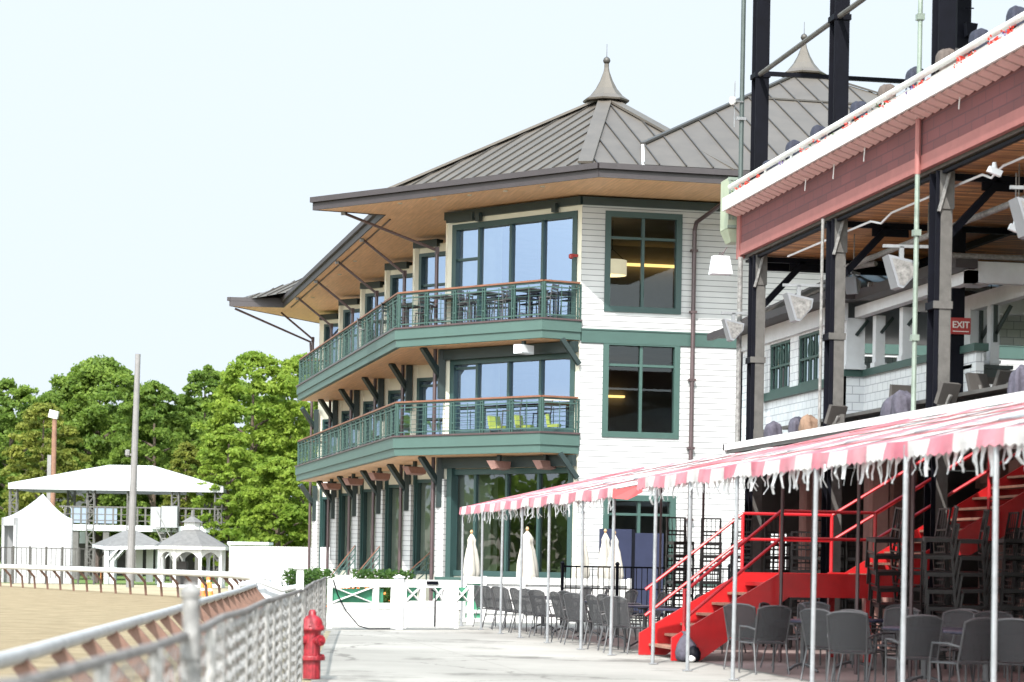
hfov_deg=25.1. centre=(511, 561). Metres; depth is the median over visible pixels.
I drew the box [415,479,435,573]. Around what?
window
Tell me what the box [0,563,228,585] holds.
ground
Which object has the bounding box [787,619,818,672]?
cafe table
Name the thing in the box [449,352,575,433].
window
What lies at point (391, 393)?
window
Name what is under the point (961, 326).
exit sign
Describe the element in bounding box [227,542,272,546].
white shed
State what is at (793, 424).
dust cover
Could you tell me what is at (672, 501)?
window
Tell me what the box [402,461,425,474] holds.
patio heater
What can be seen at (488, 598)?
patio chair
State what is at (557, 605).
patio chair
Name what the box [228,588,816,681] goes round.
pavement
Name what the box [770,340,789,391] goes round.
lattice window
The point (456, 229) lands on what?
window
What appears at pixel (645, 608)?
cafe table
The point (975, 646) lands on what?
patio chair
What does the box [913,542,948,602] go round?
slatted chair
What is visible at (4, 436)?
leafy tree
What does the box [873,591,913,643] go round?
slatted chair
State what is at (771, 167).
draped lamp
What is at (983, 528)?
slatted chair
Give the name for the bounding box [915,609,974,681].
patio chair
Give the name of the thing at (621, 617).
patio chair
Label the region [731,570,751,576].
slatted chair
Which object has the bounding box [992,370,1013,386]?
terrace screen
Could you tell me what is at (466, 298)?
bar chair
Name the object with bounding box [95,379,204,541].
leafy tree
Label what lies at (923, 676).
cafe table
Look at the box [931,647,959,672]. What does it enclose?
slatted chair
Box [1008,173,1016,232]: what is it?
ceiling spotlight
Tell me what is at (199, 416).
leafy tree
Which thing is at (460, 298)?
bar chair
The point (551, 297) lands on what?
bar chair
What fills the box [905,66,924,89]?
draped lamp
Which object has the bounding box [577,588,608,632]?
patio chair
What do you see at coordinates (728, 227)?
mint cabinet
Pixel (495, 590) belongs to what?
patio chair
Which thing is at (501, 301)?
bar chair
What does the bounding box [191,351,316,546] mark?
leafy tree
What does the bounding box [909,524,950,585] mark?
slatted chair
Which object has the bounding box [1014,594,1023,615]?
slatted chair
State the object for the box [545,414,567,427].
lounge chair
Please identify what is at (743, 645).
patio chair
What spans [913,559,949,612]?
slatted chair
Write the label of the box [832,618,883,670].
cafe table
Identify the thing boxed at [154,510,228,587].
gazebo
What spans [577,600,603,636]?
cafe table
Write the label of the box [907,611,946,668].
slatted chair
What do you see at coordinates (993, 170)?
ceiling spotlight
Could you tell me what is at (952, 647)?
patio chair
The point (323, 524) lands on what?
window
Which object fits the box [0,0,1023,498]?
sky
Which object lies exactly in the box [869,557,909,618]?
slatted chair
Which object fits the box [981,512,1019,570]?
slatted chair
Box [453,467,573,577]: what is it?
window
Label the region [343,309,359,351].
window
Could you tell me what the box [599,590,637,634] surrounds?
patio chair
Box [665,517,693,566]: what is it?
slatted chair
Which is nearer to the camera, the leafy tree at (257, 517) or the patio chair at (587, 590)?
the patio chair at (587, 590)
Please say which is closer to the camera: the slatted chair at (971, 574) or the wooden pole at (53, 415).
the slatted chair at (971, 574)
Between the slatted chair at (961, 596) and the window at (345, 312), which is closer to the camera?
the slatted chair at (961, 596)
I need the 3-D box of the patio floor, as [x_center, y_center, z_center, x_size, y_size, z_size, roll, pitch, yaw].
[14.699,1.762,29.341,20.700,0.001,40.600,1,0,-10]
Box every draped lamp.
[762,160,777,173]
[785,140,800,159]
[809,125,826,145]
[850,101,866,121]
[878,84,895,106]
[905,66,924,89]
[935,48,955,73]
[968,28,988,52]
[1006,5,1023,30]
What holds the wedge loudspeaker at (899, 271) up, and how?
attached to the grandstand
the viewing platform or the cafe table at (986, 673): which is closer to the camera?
the cafe table at (986, 673)
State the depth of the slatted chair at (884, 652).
34.94 m
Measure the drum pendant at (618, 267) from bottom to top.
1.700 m
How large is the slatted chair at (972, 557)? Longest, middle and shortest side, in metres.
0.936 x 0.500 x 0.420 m
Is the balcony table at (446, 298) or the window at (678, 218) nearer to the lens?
the window at (678, 218)
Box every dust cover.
[763,421,782,436]
[788,416,800,432]
[798,414,817,430]
[880,395,892,415]
[890,390,910,414]
[1007,364,1023,393]
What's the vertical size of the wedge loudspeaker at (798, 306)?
0.722 m
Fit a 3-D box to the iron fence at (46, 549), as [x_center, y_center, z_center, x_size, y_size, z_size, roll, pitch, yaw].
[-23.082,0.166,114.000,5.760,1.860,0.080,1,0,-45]
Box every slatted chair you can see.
[664,569,691,617]
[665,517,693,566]
[665,530,693,579]
[665,543,693,592]
[665,556,693,605]
[665,584,683,616]
[699,518,721,566]
[699,531,721,579]
[699,545,720,592]
[699,562,719,593]
[701,575,718,594]
[730,518,752,567]
[730,531,752,577]
[730,544,752,574]
[731,557,751,569]
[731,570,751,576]
[763,518,793,568]
[764,531,789,572]
[765,546,789,572]
[788,600,808,634]
[788,600,809,648]
[789,560,809,608]
[789,597,809,618]
[790,531,810,572]
[790,544,810,572]
[817,520,844,568]
[817,533,844,572]
[845,559,854,608]
[846,533,862,571]
[846,546,862,570]
[846,598,861,608]
[865,507,902,569]
[866,523,901,585]
[868,541,908,602]
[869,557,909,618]
[871,573,909,632]
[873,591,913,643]
[876,605,908,667]
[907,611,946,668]
[909,508,951,569]
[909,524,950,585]
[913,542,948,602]
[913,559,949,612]
[913,577,949,614]
[921,505,958,569]
[922,522,959,586]
[923,539,960,604]
[924,557,961,614]
[928,574,962,614]
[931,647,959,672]
[934,594,949,652]
[953,509,989,565]
[957,591,963,648]
[958,526,990,582]
[959,542,990,594]
[959,593,989,648]
[961,558,991,610]
[962,575,990,610]
[979,544,1016,601]
[979,561,1015,610]
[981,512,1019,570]
[981,528,1019,586]
[983,577,1012,614]
[989,577,1023,618]
[990,561,1023,617]
[991,545,1023,603]
[997,610,1023,671]
[998,509,1023,569]
[998,526,1023,586]
[1004,594,1011,612]
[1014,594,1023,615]
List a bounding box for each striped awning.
[458,442,799,654]
[637,400,1023,681]
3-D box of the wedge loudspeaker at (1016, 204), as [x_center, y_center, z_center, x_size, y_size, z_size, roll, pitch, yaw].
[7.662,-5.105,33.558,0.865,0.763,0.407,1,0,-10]
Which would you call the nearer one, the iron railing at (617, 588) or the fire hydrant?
the fire hydrant
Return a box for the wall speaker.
[513,341,533,354]
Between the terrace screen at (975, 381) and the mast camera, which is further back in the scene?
the mast camera
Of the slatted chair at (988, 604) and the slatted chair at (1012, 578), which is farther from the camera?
the slatted chair at (1012, 578)
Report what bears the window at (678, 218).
in the clubhouse
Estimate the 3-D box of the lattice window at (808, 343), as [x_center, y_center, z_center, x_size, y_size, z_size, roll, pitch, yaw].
[6.465,-4.403,49.693,0.075,1.090,1.600,1,0,-10]
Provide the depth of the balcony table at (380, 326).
77.18 m
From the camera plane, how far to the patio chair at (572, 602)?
42.07 m
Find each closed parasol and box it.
[463,530,479,576]
[516,527,538,578]
[575,537,589,578]
[597,529,609,578]
[604,531,623,578]
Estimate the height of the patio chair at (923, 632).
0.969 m
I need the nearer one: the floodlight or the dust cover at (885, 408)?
the dust cover at (885, 408)
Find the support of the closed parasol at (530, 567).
on the pavement
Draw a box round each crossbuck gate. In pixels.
[326,578,395,627]
[403,579,473,627]
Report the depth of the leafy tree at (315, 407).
174.13 m
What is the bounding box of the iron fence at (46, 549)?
[0,546,95,583]
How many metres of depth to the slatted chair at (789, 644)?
42.00 m
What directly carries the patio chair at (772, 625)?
on the pavement
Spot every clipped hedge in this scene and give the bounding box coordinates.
[281,567,335,612]
[349,567,415,602]
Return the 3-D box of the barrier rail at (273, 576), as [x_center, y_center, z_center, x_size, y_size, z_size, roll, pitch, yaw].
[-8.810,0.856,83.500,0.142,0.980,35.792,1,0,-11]
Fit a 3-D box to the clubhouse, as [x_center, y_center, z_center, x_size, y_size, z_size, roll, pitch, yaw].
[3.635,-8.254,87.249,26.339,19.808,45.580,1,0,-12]
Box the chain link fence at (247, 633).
[0,577,326,681]
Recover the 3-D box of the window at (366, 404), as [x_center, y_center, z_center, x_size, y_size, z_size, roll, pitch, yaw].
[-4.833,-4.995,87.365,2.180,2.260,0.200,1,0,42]
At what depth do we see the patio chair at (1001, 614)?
30.55 m
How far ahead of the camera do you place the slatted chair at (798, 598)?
41.99 m
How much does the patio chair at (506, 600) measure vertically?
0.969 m
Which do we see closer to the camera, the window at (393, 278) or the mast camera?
the mast camera
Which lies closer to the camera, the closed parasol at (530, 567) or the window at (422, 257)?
the closed parasol at (530, 567)
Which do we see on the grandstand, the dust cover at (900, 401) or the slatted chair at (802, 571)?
the dust cover at (900, 401)
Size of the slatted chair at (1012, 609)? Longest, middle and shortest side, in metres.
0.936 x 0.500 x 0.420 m
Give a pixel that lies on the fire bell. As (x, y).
(571, 256)
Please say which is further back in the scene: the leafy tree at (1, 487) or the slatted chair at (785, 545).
the leafy tree at (1, 487)
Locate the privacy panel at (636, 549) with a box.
[599,529,663,616]
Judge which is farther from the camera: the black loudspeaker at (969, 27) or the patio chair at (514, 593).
the patio chair at (514, 593)
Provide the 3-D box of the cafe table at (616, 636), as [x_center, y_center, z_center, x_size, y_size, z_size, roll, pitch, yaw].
[1.994,1.156,44.241,0.966,0.746,0.966,1,0,-10]
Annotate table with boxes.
[365,319,396,343]
[391,304,423,327]
[429,295,463,324]
[467,292,503,321]
[516,288,548,317]
[532,596,553,629]
[546,598,585,633]
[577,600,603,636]
[601,603,640,641]
[628,605,671,646]
[648,608,679,612]
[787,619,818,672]
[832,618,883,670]
[882,626,962,681]
[943,629,990,681]
[965,364,1012,386]
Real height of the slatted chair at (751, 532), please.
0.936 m
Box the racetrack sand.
[0,585,204,681]
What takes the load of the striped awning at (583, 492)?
on the pavement
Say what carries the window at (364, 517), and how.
in the clubhouse
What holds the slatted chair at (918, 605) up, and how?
on the slatted chair at (937, 599)
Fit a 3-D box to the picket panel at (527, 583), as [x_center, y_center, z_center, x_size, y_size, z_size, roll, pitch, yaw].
[0.861,0.945,57.250,4.300,1.140,0.104,1,0,-10]
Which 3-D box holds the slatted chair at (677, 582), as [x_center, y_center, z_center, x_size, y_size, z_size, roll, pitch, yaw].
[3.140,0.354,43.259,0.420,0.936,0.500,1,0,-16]
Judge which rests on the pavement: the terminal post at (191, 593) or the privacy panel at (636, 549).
the privacy panel at (636, 549)
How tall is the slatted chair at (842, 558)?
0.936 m
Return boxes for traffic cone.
[200,583,204,595]
[205,582,212,595]
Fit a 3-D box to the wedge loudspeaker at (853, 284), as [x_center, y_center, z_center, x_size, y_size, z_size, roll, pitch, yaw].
[6.352,-5.180,42.722,0.226,0.435,0.481,1,0,28]
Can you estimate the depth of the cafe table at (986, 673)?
28.43 m
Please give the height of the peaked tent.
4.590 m
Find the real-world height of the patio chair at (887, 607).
0.969 m
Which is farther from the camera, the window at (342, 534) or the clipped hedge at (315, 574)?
the window at (342, 534)
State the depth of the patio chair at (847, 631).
28.80 m
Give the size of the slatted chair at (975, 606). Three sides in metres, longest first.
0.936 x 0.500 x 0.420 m
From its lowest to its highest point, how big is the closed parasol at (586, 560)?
2.330 m
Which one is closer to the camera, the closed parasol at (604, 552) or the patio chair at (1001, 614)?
the patio chair at (1001, 614)
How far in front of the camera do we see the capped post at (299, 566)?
27.46 m
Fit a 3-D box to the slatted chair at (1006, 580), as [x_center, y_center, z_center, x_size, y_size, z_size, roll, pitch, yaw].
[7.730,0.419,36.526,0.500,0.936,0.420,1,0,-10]
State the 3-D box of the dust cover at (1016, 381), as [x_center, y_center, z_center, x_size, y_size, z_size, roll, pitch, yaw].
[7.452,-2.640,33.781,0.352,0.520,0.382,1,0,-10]
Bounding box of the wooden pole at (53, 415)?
[47,410,58,506]
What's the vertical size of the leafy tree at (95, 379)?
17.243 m
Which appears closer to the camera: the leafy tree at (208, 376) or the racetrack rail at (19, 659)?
the racetrack rail at (19, 659)
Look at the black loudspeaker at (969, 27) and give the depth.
40.73 m
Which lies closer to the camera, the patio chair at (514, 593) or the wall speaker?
the patio chair at (514, 593)
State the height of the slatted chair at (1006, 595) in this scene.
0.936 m
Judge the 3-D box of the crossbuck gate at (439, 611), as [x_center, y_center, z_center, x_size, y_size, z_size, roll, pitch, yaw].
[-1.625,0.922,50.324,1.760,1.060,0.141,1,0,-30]
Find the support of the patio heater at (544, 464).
attached to the clubhouse
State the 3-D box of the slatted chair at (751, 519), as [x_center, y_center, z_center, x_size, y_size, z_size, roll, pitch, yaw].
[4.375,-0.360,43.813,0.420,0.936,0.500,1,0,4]
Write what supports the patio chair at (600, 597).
on the pavement
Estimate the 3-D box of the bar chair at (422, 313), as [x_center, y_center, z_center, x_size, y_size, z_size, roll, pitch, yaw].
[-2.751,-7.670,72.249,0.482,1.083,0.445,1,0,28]
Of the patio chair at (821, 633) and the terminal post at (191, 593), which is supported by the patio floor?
the patio chair at (821, 633)
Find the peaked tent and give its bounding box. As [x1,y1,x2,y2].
[1,494,72,583]
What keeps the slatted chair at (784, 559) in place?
on the slatted chair at (784, 571)
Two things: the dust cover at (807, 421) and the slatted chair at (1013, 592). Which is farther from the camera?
the dust cover at (807, 421)
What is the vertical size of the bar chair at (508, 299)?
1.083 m
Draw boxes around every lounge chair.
[487,416,505,432]
[514,415,536,430]
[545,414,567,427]
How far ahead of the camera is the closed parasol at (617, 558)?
58.30 m
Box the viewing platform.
[8,465,231,581]
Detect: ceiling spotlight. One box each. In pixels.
[986,162,1002,176]
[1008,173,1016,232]
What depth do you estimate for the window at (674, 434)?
67.42 m
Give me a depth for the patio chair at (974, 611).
32.19 m
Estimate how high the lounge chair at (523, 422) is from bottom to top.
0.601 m
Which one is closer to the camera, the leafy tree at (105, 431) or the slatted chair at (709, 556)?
the slatted chair at (709, 556)
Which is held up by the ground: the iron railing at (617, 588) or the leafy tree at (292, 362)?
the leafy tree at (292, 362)
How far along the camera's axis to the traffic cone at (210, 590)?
86.93 m
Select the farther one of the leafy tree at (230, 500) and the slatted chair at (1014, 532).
the leafy tree at (230, 500)
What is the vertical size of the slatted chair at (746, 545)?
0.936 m
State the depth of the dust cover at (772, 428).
45.99 m
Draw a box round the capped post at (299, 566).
[293,562,306,651]
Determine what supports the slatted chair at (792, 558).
on the slatted chair at (802, 571)
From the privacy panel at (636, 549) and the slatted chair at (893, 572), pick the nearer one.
the slatted chair at (893, 572)
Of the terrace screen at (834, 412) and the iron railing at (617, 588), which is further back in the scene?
the iron railing at (617, 588)
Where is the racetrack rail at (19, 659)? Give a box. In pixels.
[0,564,267,681]
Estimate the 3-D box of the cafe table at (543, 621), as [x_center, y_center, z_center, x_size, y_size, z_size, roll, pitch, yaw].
[0.695,1.133,51.526,0.966,0.746,0.966,1,0,-10]
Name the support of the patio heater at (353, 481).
attached to the clubhouse
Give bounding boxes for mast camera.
[729,81,745,126]
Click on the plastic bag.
(680, 653)
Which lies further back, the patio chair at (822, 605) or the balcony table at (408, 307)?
the balcony table at (408, 307)
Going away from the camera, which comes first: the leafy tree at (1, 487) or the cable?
the cable
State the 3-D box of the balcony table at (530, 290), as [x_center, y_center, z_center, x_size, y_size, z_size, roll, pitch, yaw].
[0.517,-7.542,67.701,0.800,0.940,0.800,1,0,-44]
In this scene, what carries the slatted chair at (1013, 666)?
on the patio floor
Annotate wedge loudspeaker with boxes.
[721,312,747,341]
[782,283,824,322]
[845,270,860,293]
[882,244,927,290]
[1008,185,1023,239]
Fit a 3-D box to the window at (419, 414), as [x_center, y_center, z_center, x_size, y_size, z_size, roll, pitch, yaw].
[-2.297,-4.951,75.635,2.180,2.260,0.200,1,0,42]
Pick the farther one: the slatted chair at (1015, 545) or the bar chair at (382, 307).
the bar chair at (382, 307)
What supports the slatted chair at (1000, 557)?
on the slatted chair at (1012, 575)
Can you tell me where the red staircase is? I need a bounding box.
[638,444,1023,661]
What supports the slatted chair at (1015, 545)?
on the slatted chair at (1012, 578)
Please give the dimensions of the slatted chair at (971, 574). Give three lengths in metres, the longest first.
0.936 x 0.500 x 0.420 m
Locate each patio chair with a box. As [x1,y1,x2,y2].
[472,585,505,627]
[482,585,514,628]
[491,586,515,629]
[502,587,534,631]
[509,587,545,632]
[518,588,557,635]
[528,589,567,637]
[550,591,590,642]
[558,590,597,640]
[563,592,606,645]
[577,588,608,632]
[583,587,591,626]
[586,594,629,650]
[596,594,640,646]
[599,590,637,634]
[603,596,648,653]
[628,592,664,639]
[713,643,753,653]
[723,603,774,670]
[738,605,791,674]
[758,602,809,668]
[786,602,829,664]
[799,602,845,667]
[799,608,859,681]
[826,611,877,681]
[837,609,897,681]
[851,604,900,668]
[866,607,919,674]
[885,614,943,681]
[899,608,953,674]
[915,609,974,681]
[929,617,990,681]
[951,608,1004,678]
[972,611,1019,681]
[997,618,1023,681]
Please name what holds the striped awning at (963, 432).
on the pavement
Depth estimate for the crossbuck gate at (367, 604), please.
49.40 m
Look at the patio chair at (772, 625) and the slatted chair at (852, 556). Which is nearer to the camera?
the patio chair at (772, 625)
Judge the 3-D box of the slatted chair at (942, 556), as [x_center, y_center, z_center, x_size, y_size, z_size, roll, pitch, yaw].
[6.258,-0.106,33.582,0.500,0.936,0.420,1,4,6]
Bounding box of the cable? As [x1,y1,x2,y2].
[333,580,389,628]
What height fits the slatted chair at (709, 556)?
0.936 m
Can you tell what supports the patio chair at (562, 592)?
on the pavement
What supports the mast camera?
attached to the grandstand
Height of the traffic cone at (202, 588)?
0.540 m
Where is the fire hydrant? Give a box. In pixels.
[303,610,324,678]
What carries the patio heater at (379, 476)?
attached to the clubhouse
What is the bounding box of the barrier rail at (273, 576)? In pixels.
[231,570,326,603]
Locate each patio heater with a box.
[321,479,340,489]
[342,474,363,485]
[368,468,390,480]
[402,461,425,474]
[487,455,510,469]
[532,455,555,469]
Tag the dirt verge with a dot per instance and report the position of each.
(154, 590)
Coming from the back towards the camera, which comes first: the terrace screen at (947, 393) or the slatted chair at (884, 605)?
the terrace screen at (947, 393)
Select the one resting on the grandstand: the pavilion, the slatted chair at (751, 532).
the pavilion
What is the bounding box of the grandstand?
[722,0,1023,663]
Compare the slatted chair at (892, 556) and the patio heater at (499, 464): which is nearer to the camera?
the slatted chair at (892, 556)
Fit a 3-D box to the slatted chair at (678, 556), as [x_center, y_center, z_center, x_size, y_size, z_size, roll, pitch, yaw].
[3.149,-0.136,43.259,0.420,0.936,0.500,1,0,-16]
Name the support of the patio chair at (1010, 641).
on the patio floor
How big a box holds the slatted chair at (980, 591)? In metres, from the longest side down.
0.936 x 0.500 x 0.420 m
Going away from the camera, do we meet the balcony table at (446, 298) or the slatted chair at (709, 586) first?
the slatted chair at (709, 586)
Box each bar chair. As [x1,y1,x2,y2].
[357,318,373,348]
[381,302,395,334]
[415,301,433,325]
[418,294,435,325]
[457,290,472,322]
[458,291,476,322]
[493,286,510,319]
[501,287,520,319]
[501,400,522,431]
[538,284,558,317]
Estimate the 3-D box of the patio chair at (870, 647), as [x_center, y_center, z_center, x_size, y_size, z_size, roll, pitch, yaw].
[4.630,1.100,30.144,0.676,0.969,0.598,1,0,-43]
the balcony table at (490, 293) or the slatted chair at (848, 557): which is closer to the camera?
the slatted chair at (848, 557)
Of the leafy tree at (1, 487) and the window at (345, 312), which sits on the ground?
the leafy tree at (1, 487)
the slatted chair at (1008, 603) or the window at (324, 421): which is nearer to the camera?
the slatted chair at (1008, 603)
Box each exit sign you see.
[950,317,970,334]
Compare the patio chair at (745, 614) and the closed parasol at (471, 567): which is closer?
the patio chair at (745, 614)
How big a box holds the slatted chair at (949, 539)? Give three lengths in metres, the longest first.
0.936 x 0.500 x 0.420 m
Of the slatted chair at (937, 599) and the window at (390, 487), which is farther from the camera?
the window at (390, 487)
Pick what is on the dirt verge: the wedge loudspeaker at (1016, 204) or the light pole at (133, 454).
the light pole at (133, 454)
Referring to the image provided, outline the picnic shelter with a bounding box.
[92,530,169,583]
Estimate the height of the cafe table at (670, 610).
0.746 m
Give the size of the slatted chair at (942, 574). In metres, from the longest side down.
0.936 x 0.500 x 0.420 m
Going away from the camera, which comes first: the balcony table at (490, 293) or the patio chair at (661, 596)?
the patio chair at (661, 596)
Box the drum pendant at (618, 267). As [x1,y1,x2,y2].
[610,226,626,276]
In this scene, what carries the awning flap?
hanging from the striped awning at (583, 492)
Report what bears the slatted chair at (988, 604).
on the slatted chair
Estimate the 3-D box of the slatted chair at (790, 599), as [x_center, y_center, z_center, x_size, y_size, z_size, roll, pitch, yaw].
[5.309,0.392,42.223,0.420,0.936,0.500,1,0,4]
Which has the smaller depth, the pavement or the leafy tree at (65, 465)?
the pavement
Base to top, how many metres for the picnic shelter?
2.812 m
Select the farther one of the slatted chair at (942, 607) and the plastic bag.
the plastic bag
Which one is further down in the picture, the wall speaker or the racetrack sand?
the racetrack sand
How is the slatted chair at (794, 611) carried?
on the slatted chair at (789, 644)
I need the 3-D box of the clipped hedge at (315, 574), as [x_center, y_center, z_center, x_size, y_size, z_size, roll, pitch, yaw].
[-5.458,0.746,61.702,1.456,1.317,0.710,1,0,26]
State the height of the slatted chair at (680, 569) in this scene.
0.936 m
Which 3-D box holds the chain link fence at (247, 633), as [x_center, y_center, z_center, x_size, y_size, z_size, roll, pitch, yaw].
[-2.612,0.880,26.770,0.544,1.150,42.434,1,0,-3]
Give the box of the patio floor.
[563,636,1023,681]
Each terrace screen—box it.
[824,404,847,424]
[889,384,910,396]
[934,381,961,405]
[965,373,988,390]
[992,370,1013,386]
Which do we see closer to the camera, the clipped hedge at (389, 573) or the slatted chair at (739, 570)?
the slatted chair at (739, 570)
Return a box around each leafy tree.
[0,377,61,546]
[0,402,92,537]
[0,404,29,553]
[0,451,102,562]
[6,395,124,448]
[15,354,168,543]
[76,433,195,538]
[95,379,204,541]
[158,441,212,537]
[161,364,247,536]
[161,406,207,467]
[183,423,261,581]
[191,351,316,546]
[191,379,261,536]
[222,456,316,546]
[234,352,318,546]
[298,401,317,541]
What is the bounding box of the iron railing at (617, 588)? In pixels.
[560,561,729,624]
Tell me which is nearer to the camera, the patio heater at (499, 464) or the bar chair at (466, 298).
the patio heater at (499, 464)
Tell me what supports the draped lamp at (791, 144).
attached to the grandstand
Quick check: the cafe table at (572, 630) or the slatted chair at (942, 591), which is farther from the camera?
the cafe table at (572, 630)
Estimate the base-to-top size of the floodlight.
0.584 m
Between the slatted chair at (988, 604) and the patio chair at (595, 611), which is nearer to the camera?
the slatted chair at (988, 604)
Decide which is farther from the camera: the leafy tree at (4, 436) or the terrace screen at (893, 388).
the leafy tree at (4, 436)
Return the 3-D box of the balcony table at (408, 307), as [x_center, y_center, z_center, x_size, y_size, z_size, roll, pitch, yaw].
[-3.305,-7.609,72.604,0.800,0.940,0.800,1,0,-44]
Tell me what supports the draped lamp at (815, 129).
attached to the grandstand
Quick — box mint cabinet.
[720,177,747,244]
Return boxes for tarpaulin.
[239,578,295,621]
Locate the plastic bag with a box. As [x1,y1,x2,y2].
[675,631,700,661]
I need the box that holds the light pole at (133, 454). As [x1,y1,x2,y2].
[125,354,140,586]
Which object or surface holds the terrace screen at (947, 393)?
on the grandstand
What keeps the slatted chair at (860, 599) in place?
on the slatted chair
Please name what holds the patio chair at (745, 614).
on the pavement
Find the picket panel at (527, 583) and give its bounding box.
[463,576,631,623]
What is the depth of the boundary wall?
102.05 m
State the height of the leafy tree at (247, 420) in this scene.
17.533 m
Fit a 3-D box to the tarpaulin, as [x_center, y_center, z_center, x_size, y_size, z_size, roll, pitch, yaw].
[-5.308,0.877,49.940,1.498,1.060,1.140,1,0,-10]
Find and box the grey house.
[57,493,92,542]
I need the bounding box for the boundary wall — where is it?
[229,546,329,589]
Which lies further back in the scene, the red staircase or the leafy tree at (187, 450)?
the leafy tree at (187, 450)
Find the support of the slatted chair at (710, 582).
on the slatted chair at (709, 586)
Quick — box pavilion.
[707,258,1023,471]
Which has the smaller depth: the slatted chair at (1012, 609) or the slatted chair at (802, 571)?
the slatted chair at (1012, 609)
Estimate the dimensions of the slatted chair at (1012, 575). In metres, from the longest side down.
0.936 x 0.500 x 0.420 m
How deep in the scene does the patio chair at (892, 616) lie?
32.36 m
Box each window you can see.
[321,497,326,546]
[322,419,331,456]
[323,323,337,356]
[340,493,347,569]
[341,411,352,448]
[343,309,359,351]
[362,489,371,570]
[363,401,376,441]
[365,292,383,334]
[386,485,401,571]
[387,390,404,436]
[389,273,412,326]
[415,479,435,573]
[416,377,437,434]
[418,251,445,325]
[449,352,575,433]
[451,210,577,323]
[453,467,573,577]
[602,343,679,438]
[603,495,675,581]
[604,210,682,314]
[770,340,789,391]
[798,331,818,384]
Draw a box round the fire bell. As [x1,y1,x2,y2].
[569,254,577,258]
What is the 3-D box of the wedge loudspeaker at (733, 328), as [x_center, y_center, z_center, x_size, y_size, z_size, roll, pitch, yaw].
[4.648,-4.867,47.550,0.692,0.615,0.325,1,0,-10]
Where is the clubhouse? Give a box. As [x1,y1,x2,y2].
[227,22,1023,615]
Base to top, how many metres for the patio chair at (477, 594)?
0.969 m
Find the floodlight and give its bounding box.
[708,247,732,275]
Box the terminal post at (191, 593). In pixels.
[180,583,201,681]
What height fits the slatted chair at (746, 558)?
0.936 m
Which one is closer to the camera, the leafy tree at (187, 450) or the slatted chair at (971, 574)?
the slatted chair at (971, 574)
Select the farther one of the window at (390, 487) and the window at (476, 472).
the window at (390, 487)
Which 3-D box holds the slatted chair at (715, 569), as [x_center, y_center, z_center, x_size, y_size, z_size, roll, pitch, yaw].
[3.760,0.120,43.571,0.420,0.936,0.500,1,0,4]
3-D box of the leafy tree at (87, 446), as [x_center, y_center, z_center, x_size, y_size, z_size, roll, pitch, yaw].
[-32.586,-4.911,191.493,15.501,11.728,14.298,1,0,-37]
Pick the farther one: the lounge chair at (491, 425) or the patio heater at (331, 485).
the patio heater at (331, 485)
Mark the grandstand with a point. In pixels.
(840, 202)
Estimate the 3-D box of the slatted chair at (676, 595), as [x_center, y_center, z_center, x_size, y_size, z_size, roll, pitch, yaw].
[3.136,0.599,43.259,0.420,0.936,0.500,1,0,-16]
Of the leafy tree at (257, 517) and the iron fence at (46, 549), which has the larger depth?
the leafy tree at (257, 517)
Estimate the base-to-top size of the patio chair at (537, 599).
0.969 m
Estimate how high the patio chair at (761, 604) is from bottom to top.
0.969 m
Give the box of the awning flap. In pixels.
[612,483,642,499]
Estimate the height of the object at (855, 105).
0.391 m
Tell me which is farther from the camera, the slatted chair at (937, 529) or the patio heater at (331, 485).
the patio heater at (331, 485)
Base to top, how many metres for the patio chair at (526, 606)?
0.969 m
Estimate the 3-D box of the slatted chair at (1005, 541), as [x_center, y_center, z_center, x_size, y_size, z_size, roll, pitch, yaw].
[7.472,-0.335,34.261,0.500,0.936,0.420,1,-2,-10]
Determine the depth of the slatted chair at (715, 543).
43.71 m
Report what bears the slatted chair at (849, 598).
on the slatted chair at (860, 599)
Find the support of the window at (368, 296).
in the clubhouse
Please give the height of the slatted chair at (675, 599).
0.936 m
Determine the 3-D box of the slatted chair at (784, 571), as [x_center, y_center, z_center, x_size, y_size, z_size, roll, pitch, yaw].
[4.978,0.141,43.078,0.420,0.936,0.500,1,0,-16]
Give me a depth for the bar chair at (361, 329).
77.69 m
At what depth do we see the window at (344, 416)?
93.87 m
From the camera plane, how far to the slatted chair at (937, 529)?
34.83 m
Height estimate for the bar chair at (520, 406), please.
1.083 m
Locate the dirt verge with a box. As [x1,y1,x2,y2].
[1,583,330,681]
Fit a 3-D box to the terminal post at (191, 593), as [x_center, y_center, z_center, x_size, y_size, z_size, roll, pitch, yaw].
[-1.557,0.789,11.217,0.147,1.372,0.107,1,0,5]
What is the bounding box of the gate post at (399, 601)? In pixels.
[393,575,404,628]
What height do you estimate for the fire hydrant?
0.860 m
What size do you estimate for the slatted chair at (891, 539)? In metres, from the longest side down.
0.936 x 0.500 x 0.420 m
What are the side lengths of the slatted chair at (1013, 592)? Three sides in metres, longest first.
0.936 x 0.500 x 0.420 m
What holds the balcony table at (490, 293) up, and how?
on the clubhouse
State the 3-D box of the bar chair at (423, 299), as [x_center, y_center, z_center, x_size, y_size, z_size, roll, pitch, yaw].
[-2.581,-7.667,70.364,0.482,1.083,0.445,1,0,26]
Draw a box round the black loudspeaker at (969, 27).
[963,0,977,37]
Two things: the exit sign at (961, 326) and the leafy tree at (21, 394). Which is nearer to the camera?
the exit sign at (961, 326)

